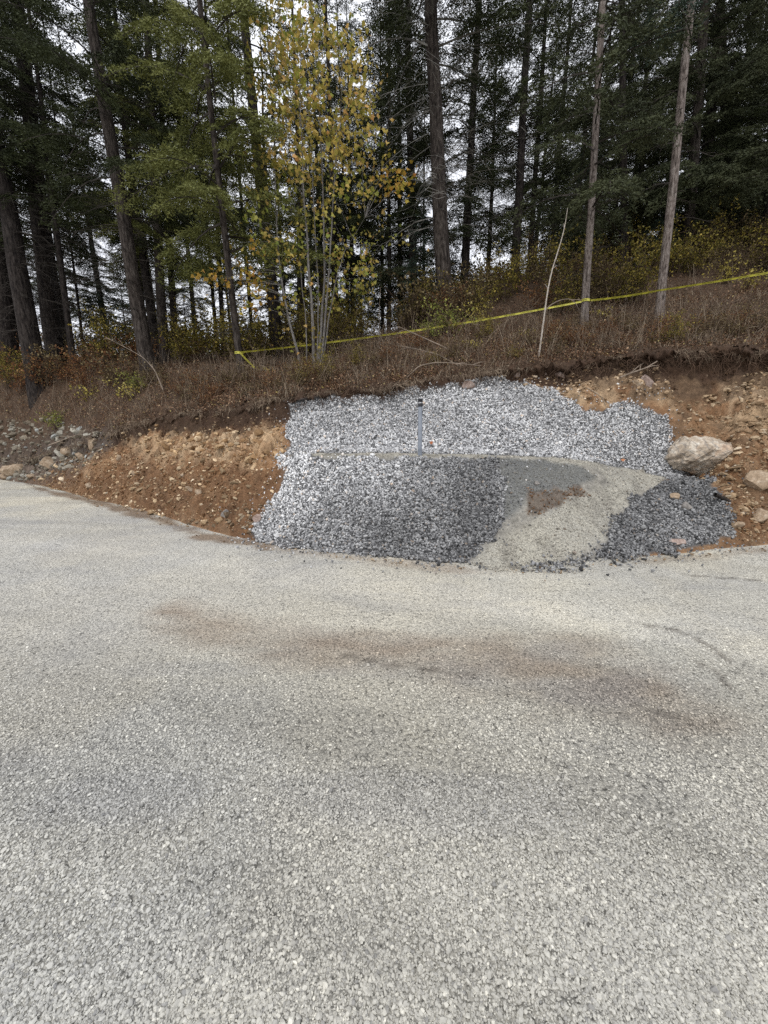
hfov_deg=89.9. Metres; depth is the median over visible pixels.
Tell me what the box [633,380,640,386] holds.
rock
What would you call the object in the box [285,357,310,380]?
shrub
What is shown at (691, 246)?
shrub
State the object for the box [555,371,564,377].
rock
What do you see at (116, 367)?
shrub
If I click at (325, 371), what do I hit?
shrub
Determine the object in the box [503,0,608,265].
fir tree
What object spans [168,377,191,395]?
shrub
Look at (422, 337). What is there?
fallen branch
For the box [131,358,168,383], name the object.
shrub
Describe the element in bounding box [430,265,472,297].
shrub
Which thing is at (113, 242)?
fir tree
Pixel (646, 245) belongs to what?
shrub
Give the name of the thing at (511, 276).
shrub
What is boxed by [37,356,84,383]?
shrub
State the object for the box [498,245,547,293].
shrub
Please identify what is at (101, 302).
young fir
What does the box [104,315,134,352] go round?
shrub
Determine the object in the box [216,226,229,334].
fir tree
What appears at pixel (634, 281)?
shrub
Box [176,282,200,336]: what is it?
young fir
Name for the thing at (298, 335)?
shrub
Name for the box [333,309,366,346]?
shrub
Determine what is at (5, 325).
fir tree
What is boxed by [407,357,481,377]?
fallen branch
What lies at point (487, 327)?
shrub
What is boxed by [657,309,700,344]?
shrub
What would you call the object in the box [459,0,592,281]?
fir tree
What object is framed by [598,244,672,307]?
shrub
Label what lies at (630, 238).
shrub
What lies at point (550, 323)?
shrub
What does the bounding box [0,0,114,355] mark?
fir tree
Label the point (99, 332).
shrub
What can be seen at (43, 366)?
shrub
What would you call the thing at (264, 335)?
shrub
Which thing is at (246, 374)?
shrub
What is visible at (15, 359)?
shrub
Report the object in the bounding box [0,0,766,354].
sky
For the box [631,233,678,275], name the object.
shrub
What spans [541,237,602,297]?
shrub
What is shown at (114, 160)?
fir tree
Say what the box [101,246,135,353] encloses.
young fir
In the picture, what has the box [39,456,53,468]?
rock
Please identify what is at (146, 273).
fir tree
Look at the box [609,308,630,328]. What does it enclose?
shrub
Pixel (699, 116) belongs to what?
fir tree
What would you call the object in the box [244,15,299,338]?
fir tree
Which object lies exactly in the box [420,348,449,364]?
shrub
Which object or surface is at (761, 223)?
shrub
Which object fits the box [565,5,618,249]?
fir tree
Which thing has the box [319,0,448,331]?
fir tree
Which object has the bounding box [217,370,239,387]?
shrub
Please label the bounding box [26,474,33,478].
rock
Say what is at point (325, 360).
shrub
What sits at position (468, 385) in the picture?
rock
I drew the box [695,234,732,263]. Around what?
shrub
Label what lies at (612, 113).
fir tree
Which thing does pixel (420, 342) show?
shrub
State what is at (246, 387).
shrub
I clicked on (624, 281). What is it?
shrub
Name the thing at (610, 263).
shrub
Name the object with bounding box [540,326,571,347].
shrub
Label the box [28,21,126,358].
fir tree
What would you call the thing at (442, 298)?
shrub
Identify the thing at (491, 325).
shrub
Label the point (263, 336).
shrub
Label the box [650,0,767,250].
fir tree
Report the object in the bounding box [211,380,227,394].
shrub
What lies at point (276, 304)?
fir tree
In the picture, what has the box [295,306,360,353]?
shrub
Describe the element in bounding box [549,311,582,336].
shrub
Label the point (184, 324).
shrub
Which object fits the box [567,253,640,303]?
shrub
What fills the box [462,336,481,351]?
shrub
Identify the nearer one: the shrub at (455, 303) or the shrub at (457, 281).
the shrub at (455, 303)
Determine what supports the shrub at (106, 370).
on the forest floor
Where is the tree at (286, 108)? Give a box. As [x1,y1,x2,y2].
[191,0,428,364]
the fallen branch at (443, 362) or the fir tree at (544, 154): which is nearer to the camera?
the fallen branch at (443, 362)
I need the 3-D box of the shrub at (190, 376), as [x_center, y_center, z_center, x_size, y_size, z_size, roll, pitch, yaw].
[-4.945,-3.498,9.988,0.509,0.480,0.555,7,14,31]
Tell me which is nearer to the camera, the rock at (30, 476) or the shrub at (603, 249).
the rock at (30, 476)
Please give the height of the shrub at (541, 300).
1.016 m
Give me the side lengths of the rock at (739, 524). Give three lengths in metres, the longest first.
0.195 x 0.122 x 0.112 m
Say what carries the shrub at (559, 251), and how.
on the forest floor
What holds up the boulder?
on the earth bank
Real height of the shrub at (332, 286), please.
4.258 m
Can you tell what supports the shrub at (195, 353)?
on the forest floor
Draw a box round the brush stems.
[0,233,767,432]
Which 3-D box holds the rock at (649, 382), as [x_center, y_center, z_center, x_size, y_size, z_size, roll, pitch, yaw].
[5.168,-2.537,7.559,0.237,0.337,0.134,-30,10,6]
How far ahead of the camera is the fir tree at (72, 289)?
26.71 m
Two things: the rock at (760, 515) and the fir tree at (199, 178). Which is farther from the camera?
the fir tree at (199, 178)
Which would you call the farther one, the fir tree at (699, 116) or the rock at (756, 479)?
the fir tree at (699, 116)
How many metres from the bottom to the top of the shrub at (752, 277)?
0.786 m
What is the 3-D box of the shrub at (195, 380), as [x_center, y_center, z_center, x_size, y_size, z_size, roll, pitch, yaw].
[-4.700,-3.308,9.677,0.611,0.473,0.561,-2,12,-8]
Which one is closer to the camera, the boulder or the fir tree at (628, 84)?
the boulder
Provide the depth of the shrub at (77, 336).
15.26 m
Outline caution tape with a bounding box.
[234,272,767,367]
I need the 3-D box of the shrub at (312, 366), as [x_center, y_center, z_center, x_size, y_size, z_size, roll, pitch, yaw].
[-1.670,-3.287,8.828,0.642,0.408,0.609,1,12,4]
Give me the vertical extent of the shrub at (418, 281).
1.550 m
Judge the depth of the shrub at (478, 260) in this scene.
17.29 m
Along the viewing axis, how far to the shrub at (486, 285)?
12.25 m
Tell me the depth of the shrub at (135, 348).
13.84 m
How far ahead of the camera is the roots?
7.56 m
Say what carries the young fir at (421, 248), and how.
on the forest floor
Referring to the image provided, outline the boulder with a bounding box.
[665,436,733,475]
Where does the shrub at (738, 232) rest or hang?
on the forest floor
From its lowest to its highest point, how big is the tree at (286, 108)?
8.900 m
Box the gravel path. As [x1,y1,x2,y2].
[312,453,664,568]
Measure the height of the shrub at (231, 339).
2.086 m
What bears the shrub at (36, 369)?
on the forest floor
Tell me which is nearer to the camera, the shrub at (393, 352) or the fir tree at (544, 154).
the shrub at (393, 352)
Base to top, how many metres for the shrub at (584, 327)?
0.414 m
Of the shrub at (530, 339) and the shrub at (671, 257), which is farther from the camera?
the shrub at (671, 257)
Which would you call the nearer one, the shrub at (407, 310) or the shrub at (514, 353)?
the shrub at (514, 353)
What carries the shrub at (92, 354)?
on the forest floor
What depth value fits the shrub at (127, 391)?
10.71 m
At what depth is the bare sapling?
8.03 m
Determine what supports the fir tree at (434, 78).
on the forest floor
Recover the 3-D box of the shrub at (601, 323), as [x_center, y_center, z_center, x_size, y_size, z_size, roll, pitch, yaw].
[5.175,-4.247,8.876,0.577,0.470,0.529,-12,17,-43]
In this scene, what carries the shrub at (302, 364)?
on the forest floor
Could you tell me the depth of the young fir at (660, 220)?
13.67 m
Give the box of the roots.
[24,337,767,464]
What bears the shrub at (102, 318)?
on the forest floor
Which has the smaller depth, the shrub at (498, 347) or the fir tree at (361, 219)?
the shrub at (498, 347)
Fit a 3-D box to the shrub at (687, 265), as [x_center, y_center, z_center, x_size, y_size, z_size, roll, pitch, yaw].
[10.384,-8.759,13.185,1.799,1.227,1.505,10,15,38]
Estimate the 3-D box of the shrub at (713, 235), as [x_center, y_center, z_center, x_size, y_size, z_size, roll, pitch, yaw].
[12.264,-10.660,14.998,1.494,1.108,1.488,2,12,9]
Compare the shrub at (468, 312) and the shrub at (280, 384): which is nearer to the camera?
the shrub at (280, 384)
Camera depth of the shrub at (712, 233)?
13.48 m
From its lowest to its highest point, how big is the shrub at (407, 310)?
1.872 m
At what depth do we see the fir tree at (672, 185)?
8.81 m
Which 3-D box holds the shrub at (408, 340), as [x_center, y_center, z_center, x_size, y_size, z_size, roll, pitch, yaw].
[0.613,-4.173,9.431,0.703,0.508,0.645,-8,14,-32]
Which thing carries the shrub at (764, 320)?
on the forest floor
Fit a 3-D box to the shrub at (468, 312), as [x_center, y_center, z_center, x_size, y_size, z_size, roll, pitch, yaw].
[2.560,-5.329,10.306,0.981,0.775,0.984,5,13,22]
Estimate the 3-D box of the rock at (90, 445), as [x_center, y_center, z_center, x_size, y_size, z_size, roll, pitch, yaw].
[-8.081,-1.871,10.716,0.270,0.357,0.260,-7,14,-31]
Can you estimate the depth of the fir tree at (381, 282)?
14.69 m
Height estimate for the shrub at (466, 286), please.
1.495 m
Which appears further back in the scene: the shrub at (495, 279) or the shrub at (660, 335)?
the shrub at (495, 279)
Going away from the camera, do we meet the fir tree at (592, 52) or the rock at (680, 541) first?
the rock at (680, 541)
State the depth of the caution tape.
9.60 m
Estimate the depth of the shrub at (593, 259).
11.23 m
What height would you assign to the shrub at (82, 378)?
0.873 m
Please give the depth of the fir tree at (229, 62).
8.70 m
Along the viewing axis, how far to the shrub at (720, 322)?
8.26 m
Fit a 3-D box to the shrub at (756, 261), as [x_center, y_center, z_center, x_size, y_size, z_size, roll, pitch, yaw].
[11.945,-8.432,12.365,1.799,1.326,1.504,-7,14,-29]
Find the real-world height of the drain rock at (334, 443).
2.849 m
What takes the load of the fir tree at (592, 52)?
on the forest floor
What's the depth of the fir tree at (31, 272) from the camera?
23.86 m
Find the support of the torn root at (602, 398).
on the earth bank
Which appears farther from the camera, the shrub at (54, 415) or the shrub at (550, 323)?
the shrub at (54, 415)
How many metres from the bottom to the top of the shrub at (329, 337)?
1.707 m
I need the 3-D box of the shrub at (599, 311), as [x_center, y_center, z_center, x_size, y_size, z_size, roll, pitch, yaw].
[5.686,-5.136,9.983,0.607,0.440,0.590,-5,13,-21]
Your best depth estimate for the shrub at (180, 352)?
12.29 m
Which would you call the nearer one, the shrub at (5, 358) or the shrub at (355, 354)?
the shrub at (355, 354)
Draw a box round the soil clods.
[25,363,767,569]
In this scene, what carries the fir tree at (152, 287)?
on the forest floor
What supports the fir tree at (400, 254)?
on the forest floor
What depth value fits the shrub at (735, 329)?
8.13 m
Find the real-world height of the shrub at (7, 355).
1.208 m
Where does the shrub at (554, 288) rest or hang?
on the forest floor
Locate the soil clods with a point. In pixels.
(285, 447)
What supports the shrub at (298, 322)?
on the forest floor
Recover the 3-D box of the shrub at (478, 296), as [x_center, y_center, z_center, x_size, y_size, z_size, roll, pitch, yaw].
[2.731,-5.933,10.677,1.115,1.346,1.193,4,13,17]
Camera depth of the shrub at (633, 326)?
8.90 m
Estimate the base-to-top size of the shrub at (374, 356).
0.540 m
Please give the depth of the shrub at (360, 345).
9.50 m
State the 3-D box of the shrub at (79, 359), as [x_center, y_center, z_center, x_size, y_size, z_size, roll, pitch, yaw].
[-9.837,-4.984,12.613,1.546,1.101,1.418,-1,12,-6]
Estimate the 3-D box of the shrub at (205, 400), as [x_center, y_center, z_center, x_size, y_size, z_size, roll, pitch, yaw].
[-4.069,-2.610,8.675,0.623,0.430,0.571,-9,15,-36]
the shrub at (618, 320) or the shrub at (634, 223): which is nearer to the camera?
the shrub at (618, 320)
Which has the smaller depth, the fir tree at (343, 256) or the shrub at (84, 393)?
the shrub at (84, 393)
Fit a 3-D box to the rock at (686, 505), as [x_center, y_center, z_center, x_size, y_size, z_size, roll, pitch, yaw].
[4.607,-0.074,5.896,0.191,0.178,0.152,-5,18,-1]
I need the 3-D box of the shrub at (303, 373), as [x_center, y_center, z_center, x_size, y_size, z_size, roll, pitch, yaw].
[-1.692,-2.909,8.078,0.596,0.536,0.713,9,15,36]
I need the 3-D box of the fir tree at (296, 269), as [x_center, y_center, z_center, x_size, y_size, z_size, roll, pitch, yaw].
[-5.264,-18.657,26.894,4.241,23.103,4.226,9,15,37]
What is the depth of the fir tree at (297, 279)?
28.26 m
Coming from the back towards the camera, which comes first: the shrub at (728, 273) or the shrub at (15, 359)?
the shrub at (15, 359)
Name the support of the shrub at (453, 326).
on the forest floor
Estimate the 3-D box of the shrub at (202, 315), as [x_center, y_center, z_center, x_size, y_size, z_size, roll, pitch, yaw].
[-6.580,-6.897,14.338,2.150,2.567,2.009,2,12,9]
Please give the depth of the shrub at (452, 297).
11.03 m
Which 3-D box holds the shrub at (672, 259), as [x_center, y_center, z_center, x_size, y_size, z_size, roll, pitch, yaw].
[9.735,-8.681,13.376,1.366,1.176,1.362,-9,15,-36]
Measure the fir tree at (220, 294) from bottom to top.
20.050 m
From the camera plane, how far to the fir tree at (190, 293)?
26.39 m
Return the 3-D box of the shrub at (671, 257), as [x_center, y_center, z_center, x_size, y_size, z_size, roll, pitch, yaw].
[9.635,-8.850,12.738,1.815,1.992,1.942,1,12,5]
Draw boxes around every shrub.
[0,343,20,374]
[0,344,23,372]
[0,352,22,389]
[0,363,25,395]
[2,345,24,383]
[6,346,65,389]
[12,354,66,387]
[18,343,90,383]
[22,350,66,372]
[34,410,65,429]
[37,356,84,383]
[40,334,97,363]
[54,340,112,376]
[61,362,100,390]
[62,318,116,361]
[66,304,133,366]
[69,286,132,350]
[69,381,99,401]
[72,335,122,368]
[78,340,139,389]
[80,335,129,367]
[95,351,137,387]
[99,378,145,401]
[102,328,164,363]
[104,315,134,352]
[110,313,188,339]
[111,368,153,390]
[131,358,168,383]
[150,312,207,362]
[150,371,175,387]
[156,312,203,365]
[157,304,205,352]
[165,288,226,360]
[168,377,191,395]
[169,384,196,401]
[174,340,207,361]
[181,369,200,384]
[183,373,210,389]
[187,308,253,362]
[187,319,252,362]
[188,388,217,405]
[196,377,226,397]
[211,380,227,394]
[213,298,271,359]
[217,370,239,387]
[218,305,284,363]
[226,309,268,334]
[228,335,266,363]
[231,358,266,383]
[234,380,263,394]
[242,321,280,357]
[248,315,289,357]
[256,310,311,356]
[260,316,290,351]
[260,366,288,390]
[263,371,294,391]
[269,324,296,356]
[277,308,332,354]
[279,295,332,346]
[280,310,311,357]
[283,361,312,385]
[284,359,316,388]
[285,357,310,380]
[289,293,367,354]
[291,352,311,365]
[293,357,311,370]
[295,259,370,323]
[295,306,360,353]
[303,282,361,351]
[303,360,321,373]
[307,360,348,383]
[309,343,340,381]
[331,288,375,343]
[332,302,380,343]
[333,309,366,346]
[344,340,366,367]
[348,334,369,353]
[361,349,390,366]
[367,314,392,336]
[371,342,399,359]
[377,294,425,328]
[378,268,467,332]
[385,273,436,328]
[387,301,411,326]
[395,331,418,348]
[407,266,456,322]
[408,317,447,338]
[409,331,434,348]
[417,282,469,317]
[417,288,465,321]
[419,296,482,336]
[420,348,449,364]
[424,267,490,321]
[425,268,482,322]
[426,283,489,321]
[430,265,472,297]
[438,331,468,361]
[440,258,502,316]
[441,318,462,335]
[451,257,518,300]
[458,229,534,279]
[459,267,509,302]
[459,298,498,327]
[460,277,503,321]
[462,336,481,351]
[468,328,484,338]
[470,261,507,293]
[471,313,499,339]
[476,240,530,303]
[477,260,509,284]
[481,315,503,336]
[487,259,506,291]
[495,337,512,351]
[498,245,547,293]
[500,232,571,283]
[503,343,524,357]
[506,224,571,270]
[512,327,543,346]
[515,267,563,312]
[523,218,594,291]
[527,256,579,293]
[535,264,576,303]
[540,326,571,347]
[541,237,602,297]
[541,254,582,316]
[541,316,558,331]
[545,340,566,354]
[548,319,573,341]
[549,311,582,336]
[554,240,619,286]
[555,233,628,296]
[557,256,603,287]
[557,326,587,344]
[561,327,585,346]
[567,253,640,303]
[568,258,618,307]
[572,248,618,296]
[573,322,591,335]
[580,242,629,285]
[590,305,612,320]
[592,236,615,262]
[594,218,642,262]
[595,317,620,334]
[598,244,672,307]
[599,257,648,294]
[604,215,656,261]
[605,224,682,302]
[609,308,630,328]
[612,205,657,261]
[613,262,651,297]
[614,312,645,332]
[615,331,634,343]
[629,226,674,259]
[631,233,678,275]
[640,213,716,277]
[643,311,674,331]
[643,317,677,341]
[647,244,686,273]
[647,325,674,344]
[653,234,721,273]
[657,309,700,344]
[672,231,732,275]
[673,230,718,268]
[677,209,749,262]
[680,223,731,250]
[682,190,740,262]
[682,322,708,337]
[685,311,721,328]
[688,307,717,321]
[692,314,731,330]
[693,311,739,337]
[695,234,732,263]
[701,240,760,278]
[702,250,748,284]
[708,242,750,267]
[709,190,762,246]
[710,315,754,338]
[711,213,755,256]
[721,215,759,244]
[721,294,767,322]
[723,319,755,333]
[725,209,767,247]
[732,219,767,267]
[733,210,767,251]
[734,264,766,290]
[739,226,767,271]
[747,235,767,266]
[749,309,767,331]
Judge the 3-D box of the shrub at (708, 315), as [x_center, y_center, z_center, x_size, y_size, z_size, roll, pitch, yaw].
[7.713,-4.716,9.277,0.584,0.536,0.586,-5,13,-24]
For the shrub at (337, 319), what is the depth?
11.99 m
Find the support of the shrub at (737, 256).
on the forest floor
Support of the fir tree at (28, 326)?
on the forest floor
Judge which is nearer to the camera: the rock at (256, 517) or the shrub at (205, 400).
the rock at (256, 517)
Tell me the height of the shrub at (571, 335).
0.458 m
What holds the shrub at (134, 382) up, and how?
on the forest floor
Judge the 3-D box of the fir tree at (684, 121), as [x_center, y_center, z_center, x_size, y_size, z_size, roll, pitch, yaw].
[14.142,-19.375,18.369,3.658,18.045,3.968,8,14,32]
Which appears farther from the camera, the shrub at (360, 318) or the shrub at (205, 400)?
the shrub at (360, 318)
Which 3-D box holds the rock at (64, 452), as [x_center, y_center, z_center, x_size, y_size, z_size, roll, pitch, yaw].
[-9.387,-1.765,11.408,0.298,0.294,0.398,-5,13,-21]
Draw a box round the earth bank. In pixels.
[0,348,767,567]
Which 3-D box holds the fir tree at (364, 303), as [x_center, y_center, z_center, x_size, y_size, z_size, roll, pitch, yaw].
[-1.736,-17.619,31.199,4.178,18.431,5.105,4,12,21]
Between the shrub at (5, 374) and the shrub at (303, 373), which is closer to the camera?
the shrub at (303, 373)
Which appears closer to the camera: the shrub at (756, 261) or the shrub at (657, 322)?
the shrub at (657, 322)
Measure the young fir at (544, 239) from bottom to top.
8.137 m
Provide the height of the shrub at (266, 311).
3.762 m
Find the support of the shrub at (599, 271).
on the forest floor
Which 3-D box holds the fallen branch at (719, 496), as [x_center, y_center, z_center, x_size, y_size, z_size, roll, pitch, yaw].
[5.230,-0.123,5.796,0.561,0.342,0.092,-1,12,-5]
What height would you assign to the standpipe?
1.157 m
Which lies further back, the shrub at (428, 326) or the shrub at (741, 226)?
the shrub at (741, 226)
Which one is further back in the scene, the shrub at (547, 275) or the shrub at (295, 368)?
the shrub at (547, 275)
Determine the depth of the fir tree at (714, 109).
13.81 m
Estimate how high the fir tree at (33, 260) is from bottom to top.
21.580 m
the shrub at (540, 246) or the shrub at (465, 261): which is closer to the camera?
the shrub at (465, 261)
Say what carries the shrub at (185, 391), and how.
on the forest floor
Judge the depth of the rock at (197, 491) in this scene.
6.97 m
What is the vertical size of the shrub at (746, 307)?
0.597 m
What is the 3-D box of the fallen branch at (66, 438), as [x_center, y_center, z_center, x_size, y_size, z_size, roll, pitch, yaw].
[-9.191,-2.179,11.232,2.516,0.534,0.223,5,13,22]
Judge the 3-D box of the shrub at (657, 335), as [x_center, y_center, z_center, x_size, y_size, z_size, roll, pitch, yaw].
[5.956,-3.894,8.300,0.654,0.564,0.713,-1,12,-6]
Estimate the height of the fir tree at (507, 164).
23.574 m
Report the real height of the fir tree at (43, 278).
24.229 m
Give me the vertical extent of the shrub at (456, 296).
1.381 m
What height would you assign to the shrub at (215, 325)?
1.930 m
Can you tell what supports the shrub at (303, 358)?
on the forest floor
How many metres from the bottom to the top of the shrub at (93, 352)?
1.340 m
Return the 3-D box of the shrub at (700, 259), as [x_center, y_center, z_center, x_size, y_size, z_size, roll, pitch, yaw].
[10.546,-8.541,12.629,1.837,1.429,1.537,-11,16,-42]
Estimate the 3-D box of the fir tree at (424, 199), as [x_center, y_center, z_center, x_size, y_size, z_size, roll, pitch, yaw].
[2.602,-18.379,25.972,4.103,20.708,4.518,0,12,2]
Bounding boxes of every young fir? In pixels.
[75,229,133,350]
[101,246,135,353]
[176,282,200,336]
[191,287,211,350]
[393,189,435,317]
[534,80,598,267]
[631,160,681,267]
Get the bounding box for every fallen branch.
[48,428,96,445]
[396,326,452,351]
[396,343,457,365]
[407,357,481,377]
[713,493,731,501]
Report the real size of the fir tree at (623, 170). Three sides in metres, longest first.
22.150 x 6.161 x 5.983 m
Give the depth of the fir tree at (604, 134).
18.18 m
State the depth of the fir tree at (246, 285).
16.86 m
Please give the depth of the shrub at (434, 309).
11.47 m
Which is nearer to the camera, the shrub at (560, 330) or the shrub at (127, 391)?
the shrub at (560, 330)
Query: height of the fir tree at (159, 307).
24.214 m
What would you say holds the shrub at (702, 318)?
on the forest floor
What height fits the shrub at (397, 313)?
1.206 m
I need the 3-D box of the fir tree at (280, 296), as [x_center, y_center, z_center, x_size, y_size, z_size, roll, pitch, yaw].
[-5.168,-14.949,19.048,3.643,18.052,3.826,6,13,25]
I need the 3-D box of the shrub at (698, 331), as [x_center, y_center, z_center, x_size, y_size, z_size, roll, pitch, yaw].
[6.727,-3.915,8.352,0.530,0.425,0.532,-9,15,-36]
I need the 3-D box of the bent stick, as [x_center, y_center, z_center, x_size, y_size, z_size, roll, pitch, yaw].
[3.962,-4.519,8.447,0.880,0.304,0.215,0,12,0]
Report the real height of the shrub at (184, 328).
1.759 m
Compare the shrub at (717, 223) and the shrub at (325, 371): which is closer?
the shrub at (325, 371)
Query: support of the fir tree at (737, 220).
on the forest floor
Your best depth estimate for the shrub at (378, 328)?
21.00 m
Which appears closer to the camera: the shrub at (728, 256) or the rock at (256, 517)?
the rock at (256, 517)
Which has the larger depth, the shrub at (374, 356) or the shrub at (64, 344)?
the shrub at (64, 344)
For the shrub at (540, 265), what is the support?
on the forest floor
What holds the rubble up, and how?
on the earth bank
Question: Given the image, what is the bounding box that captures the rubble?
[0,362,767,573]
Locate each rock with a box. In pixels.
[0,464,23,475]
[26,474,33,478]
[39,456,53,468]
[60,448,70,456]
[74,452,82,460]
[88,438,97,450]
[179,375,763,584]
[194,489,201,494]
[252,514,261,521]
[462,381,474,388]
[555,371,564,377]
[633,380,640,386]
[641,374,653,387]
[669,539,685,544]
[670,493,679,499]
[681,501,691,509]
[732,521,744,526]
[743,470,767,490]
[753,508,767,522]
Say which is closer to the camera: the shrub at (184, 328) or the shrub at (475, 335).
the shrub at (475, 335)
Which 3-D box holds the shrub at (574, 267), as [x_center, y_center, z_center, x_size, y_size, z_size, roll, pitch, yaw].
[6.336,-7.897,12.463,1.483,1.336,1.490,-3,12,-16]
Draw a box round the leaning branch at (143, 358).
[105,337,162,389]
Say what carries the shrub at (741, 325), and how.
on the forest floor
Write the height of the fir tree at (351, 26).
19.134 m
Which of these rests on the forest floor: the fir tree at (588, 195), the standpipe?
the fir tree at (588, 195)
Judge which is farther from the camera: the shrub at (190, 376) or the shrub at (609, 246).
the shrub at (609, 246)
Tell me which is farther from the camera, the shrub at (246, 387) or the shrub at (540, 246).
the shrub at (540, 246)
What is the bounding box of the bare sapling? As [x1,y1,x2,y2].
[538,208,567,356]
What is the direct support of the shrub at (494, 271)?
on the forest floor
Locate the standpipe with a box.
[418,398,422,455]
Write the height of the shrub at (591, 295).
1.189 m
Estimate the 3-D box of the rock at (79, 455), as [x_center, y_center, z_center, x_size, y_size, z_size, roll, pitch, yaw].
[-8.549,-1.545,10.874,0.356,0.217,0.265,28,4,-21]
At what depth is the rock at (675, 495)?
6.04 m
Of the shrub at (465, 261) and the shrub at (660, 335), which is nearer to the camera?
the shrub at (660, 335)
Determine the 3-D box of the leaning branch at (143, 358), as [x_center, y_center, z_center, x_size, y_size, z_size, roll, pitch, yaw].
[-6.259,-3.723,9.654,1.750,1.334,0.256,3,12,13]
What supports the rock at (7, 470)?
on the earth bank
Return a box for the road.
[0,479,767,1023]
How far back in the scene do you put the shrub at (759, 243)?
11.84 m
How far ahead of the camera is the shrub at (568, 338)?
8.54 m
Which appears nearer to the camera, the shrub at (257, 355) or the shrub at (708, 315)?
the shrub at (708, 315)
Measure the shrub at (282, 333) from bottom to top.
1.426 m
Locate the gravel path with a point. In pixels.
(552, 550)
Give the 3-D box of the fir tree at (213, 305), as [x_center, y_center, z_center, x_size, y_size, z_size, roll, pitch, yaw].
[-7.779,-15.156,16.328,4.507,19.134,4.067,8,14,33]
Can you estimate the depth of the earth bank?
7.25 m
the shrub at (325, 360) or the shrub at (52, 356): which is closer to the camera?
the shrub at (325, 360)
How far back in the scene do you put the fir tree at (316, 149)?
19.98 m
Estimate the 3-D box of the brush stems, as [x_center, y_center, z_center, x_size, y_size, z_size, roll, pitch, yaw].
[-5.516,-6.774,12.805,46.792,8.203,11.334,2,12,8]
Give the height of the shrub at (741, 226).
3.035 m
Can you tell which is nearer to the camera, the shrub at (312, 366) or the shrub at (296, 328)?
the shrub at (312, 366)
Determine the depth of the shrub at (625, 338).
8.45 m
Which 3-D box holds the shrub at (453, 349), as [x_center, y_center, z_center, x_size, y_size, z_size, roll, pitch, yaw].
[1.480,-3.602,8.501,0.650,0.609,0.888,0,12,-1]
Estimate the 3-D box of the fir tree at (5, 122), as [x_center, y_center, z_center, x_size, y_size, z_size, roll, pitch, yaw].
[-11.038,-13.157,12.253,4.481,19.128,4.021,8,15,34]
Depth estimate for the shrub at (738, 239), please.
13.61 m
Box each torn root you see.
[586,387,605,406]
[620,361,658,377]
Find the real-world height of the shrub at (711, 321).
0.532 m
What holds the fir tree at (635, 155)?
on the forest floor
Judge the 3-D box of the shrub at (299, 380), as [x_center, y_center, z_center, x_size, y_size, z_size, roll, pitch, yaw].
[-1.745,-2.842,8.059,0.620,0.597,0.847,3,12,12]
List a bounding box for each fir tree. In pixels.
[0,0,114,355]
[0,0,117,369]
[0,0,133,369]
[0,0,217,373]
[0,7,97,369]
[0,7,103,408]
[19,210,59,354]
[25,250,37,293]
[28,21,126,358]
[29,177,93,348]
[49,21,129,338]
[52,0,192,337]
[62,0,205,361]
[62,0,239,363]
[71,0,245,358]
[98,0,334,373]
[118,180,187,331]
[154,48,227,332]
[156,0,258,354]
[163,0,264,354]
[174,0,345,358]
[194,16,302,329]
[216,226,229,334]
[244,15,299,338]
[252,0,316,336]
[255,0,337,322]
[278,0,363,307]
[280,81,313,323]
[282,0,386,321]
[291,52,319,324]
[294,32,375,320]
[299,0,386,323]
[310,0,391,326]
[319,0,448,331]
[329,0,570,324]
[334,0,480,314]
[341,242,385,335]
[348,0,426,334]
[353,4,434,329]
[396,71,449,316]
[409,0,534,296]
[447,0,530,281]
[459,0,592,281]
[478,0,586,271]
[494,0,710,326]
[502,5,568,265]
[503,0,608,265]
[524,2,618,268]
[538,0,745,267]
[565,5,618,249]
[566,0,619,251]
[570,5,663,260]
[586,0,711,258]
[595,0,767,259]
[612,13,666,245]
[629,0,744,323]
[632,0,767,248]
[648,3,710,235]
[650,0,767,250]
[672,0,767,244]
[691,4,767,228]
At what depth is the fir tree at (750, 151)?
13.73 m
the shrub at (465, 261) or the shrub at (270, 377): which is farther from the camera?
the shrub at (465, 261)
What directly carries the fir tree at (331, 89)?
on the forest floor
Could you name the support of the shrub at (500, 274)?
on the forest floor
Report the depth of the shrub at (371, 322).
13.54 m
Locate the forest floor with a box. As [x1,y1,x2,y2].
[0,244,767,464]
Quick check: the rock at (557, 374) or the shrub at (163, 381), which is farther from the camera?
the shrub at (163, 381)
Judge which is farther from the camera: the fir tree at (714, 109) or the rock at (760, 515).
the fir tree at (714, 109)
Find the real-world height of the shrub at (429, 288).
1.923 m
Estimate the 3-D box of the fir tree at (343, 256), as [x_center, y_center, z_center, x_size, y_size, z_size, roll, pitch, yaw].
[-3.054,-17.097,23.719,5.631,20.329,4.608,0,13,-4]
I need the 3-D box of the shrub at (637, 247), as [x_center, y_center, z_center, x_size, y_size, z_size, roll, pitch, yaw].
[7.231,-7.040,10.781,1.750,2.256,1.873,9,15,37]
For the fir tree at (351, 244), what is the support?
on the forest floor
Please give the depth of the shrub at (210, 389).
8.88 m
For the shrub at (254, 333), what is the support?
on the forest floor
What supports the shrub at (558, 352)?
on the forest floor
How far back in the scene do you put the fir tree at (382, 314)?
18.36 m
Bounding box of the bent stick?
[546,299,579,310]
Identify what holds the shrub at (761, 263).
on the forest floor
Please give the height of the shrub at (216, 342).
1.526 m

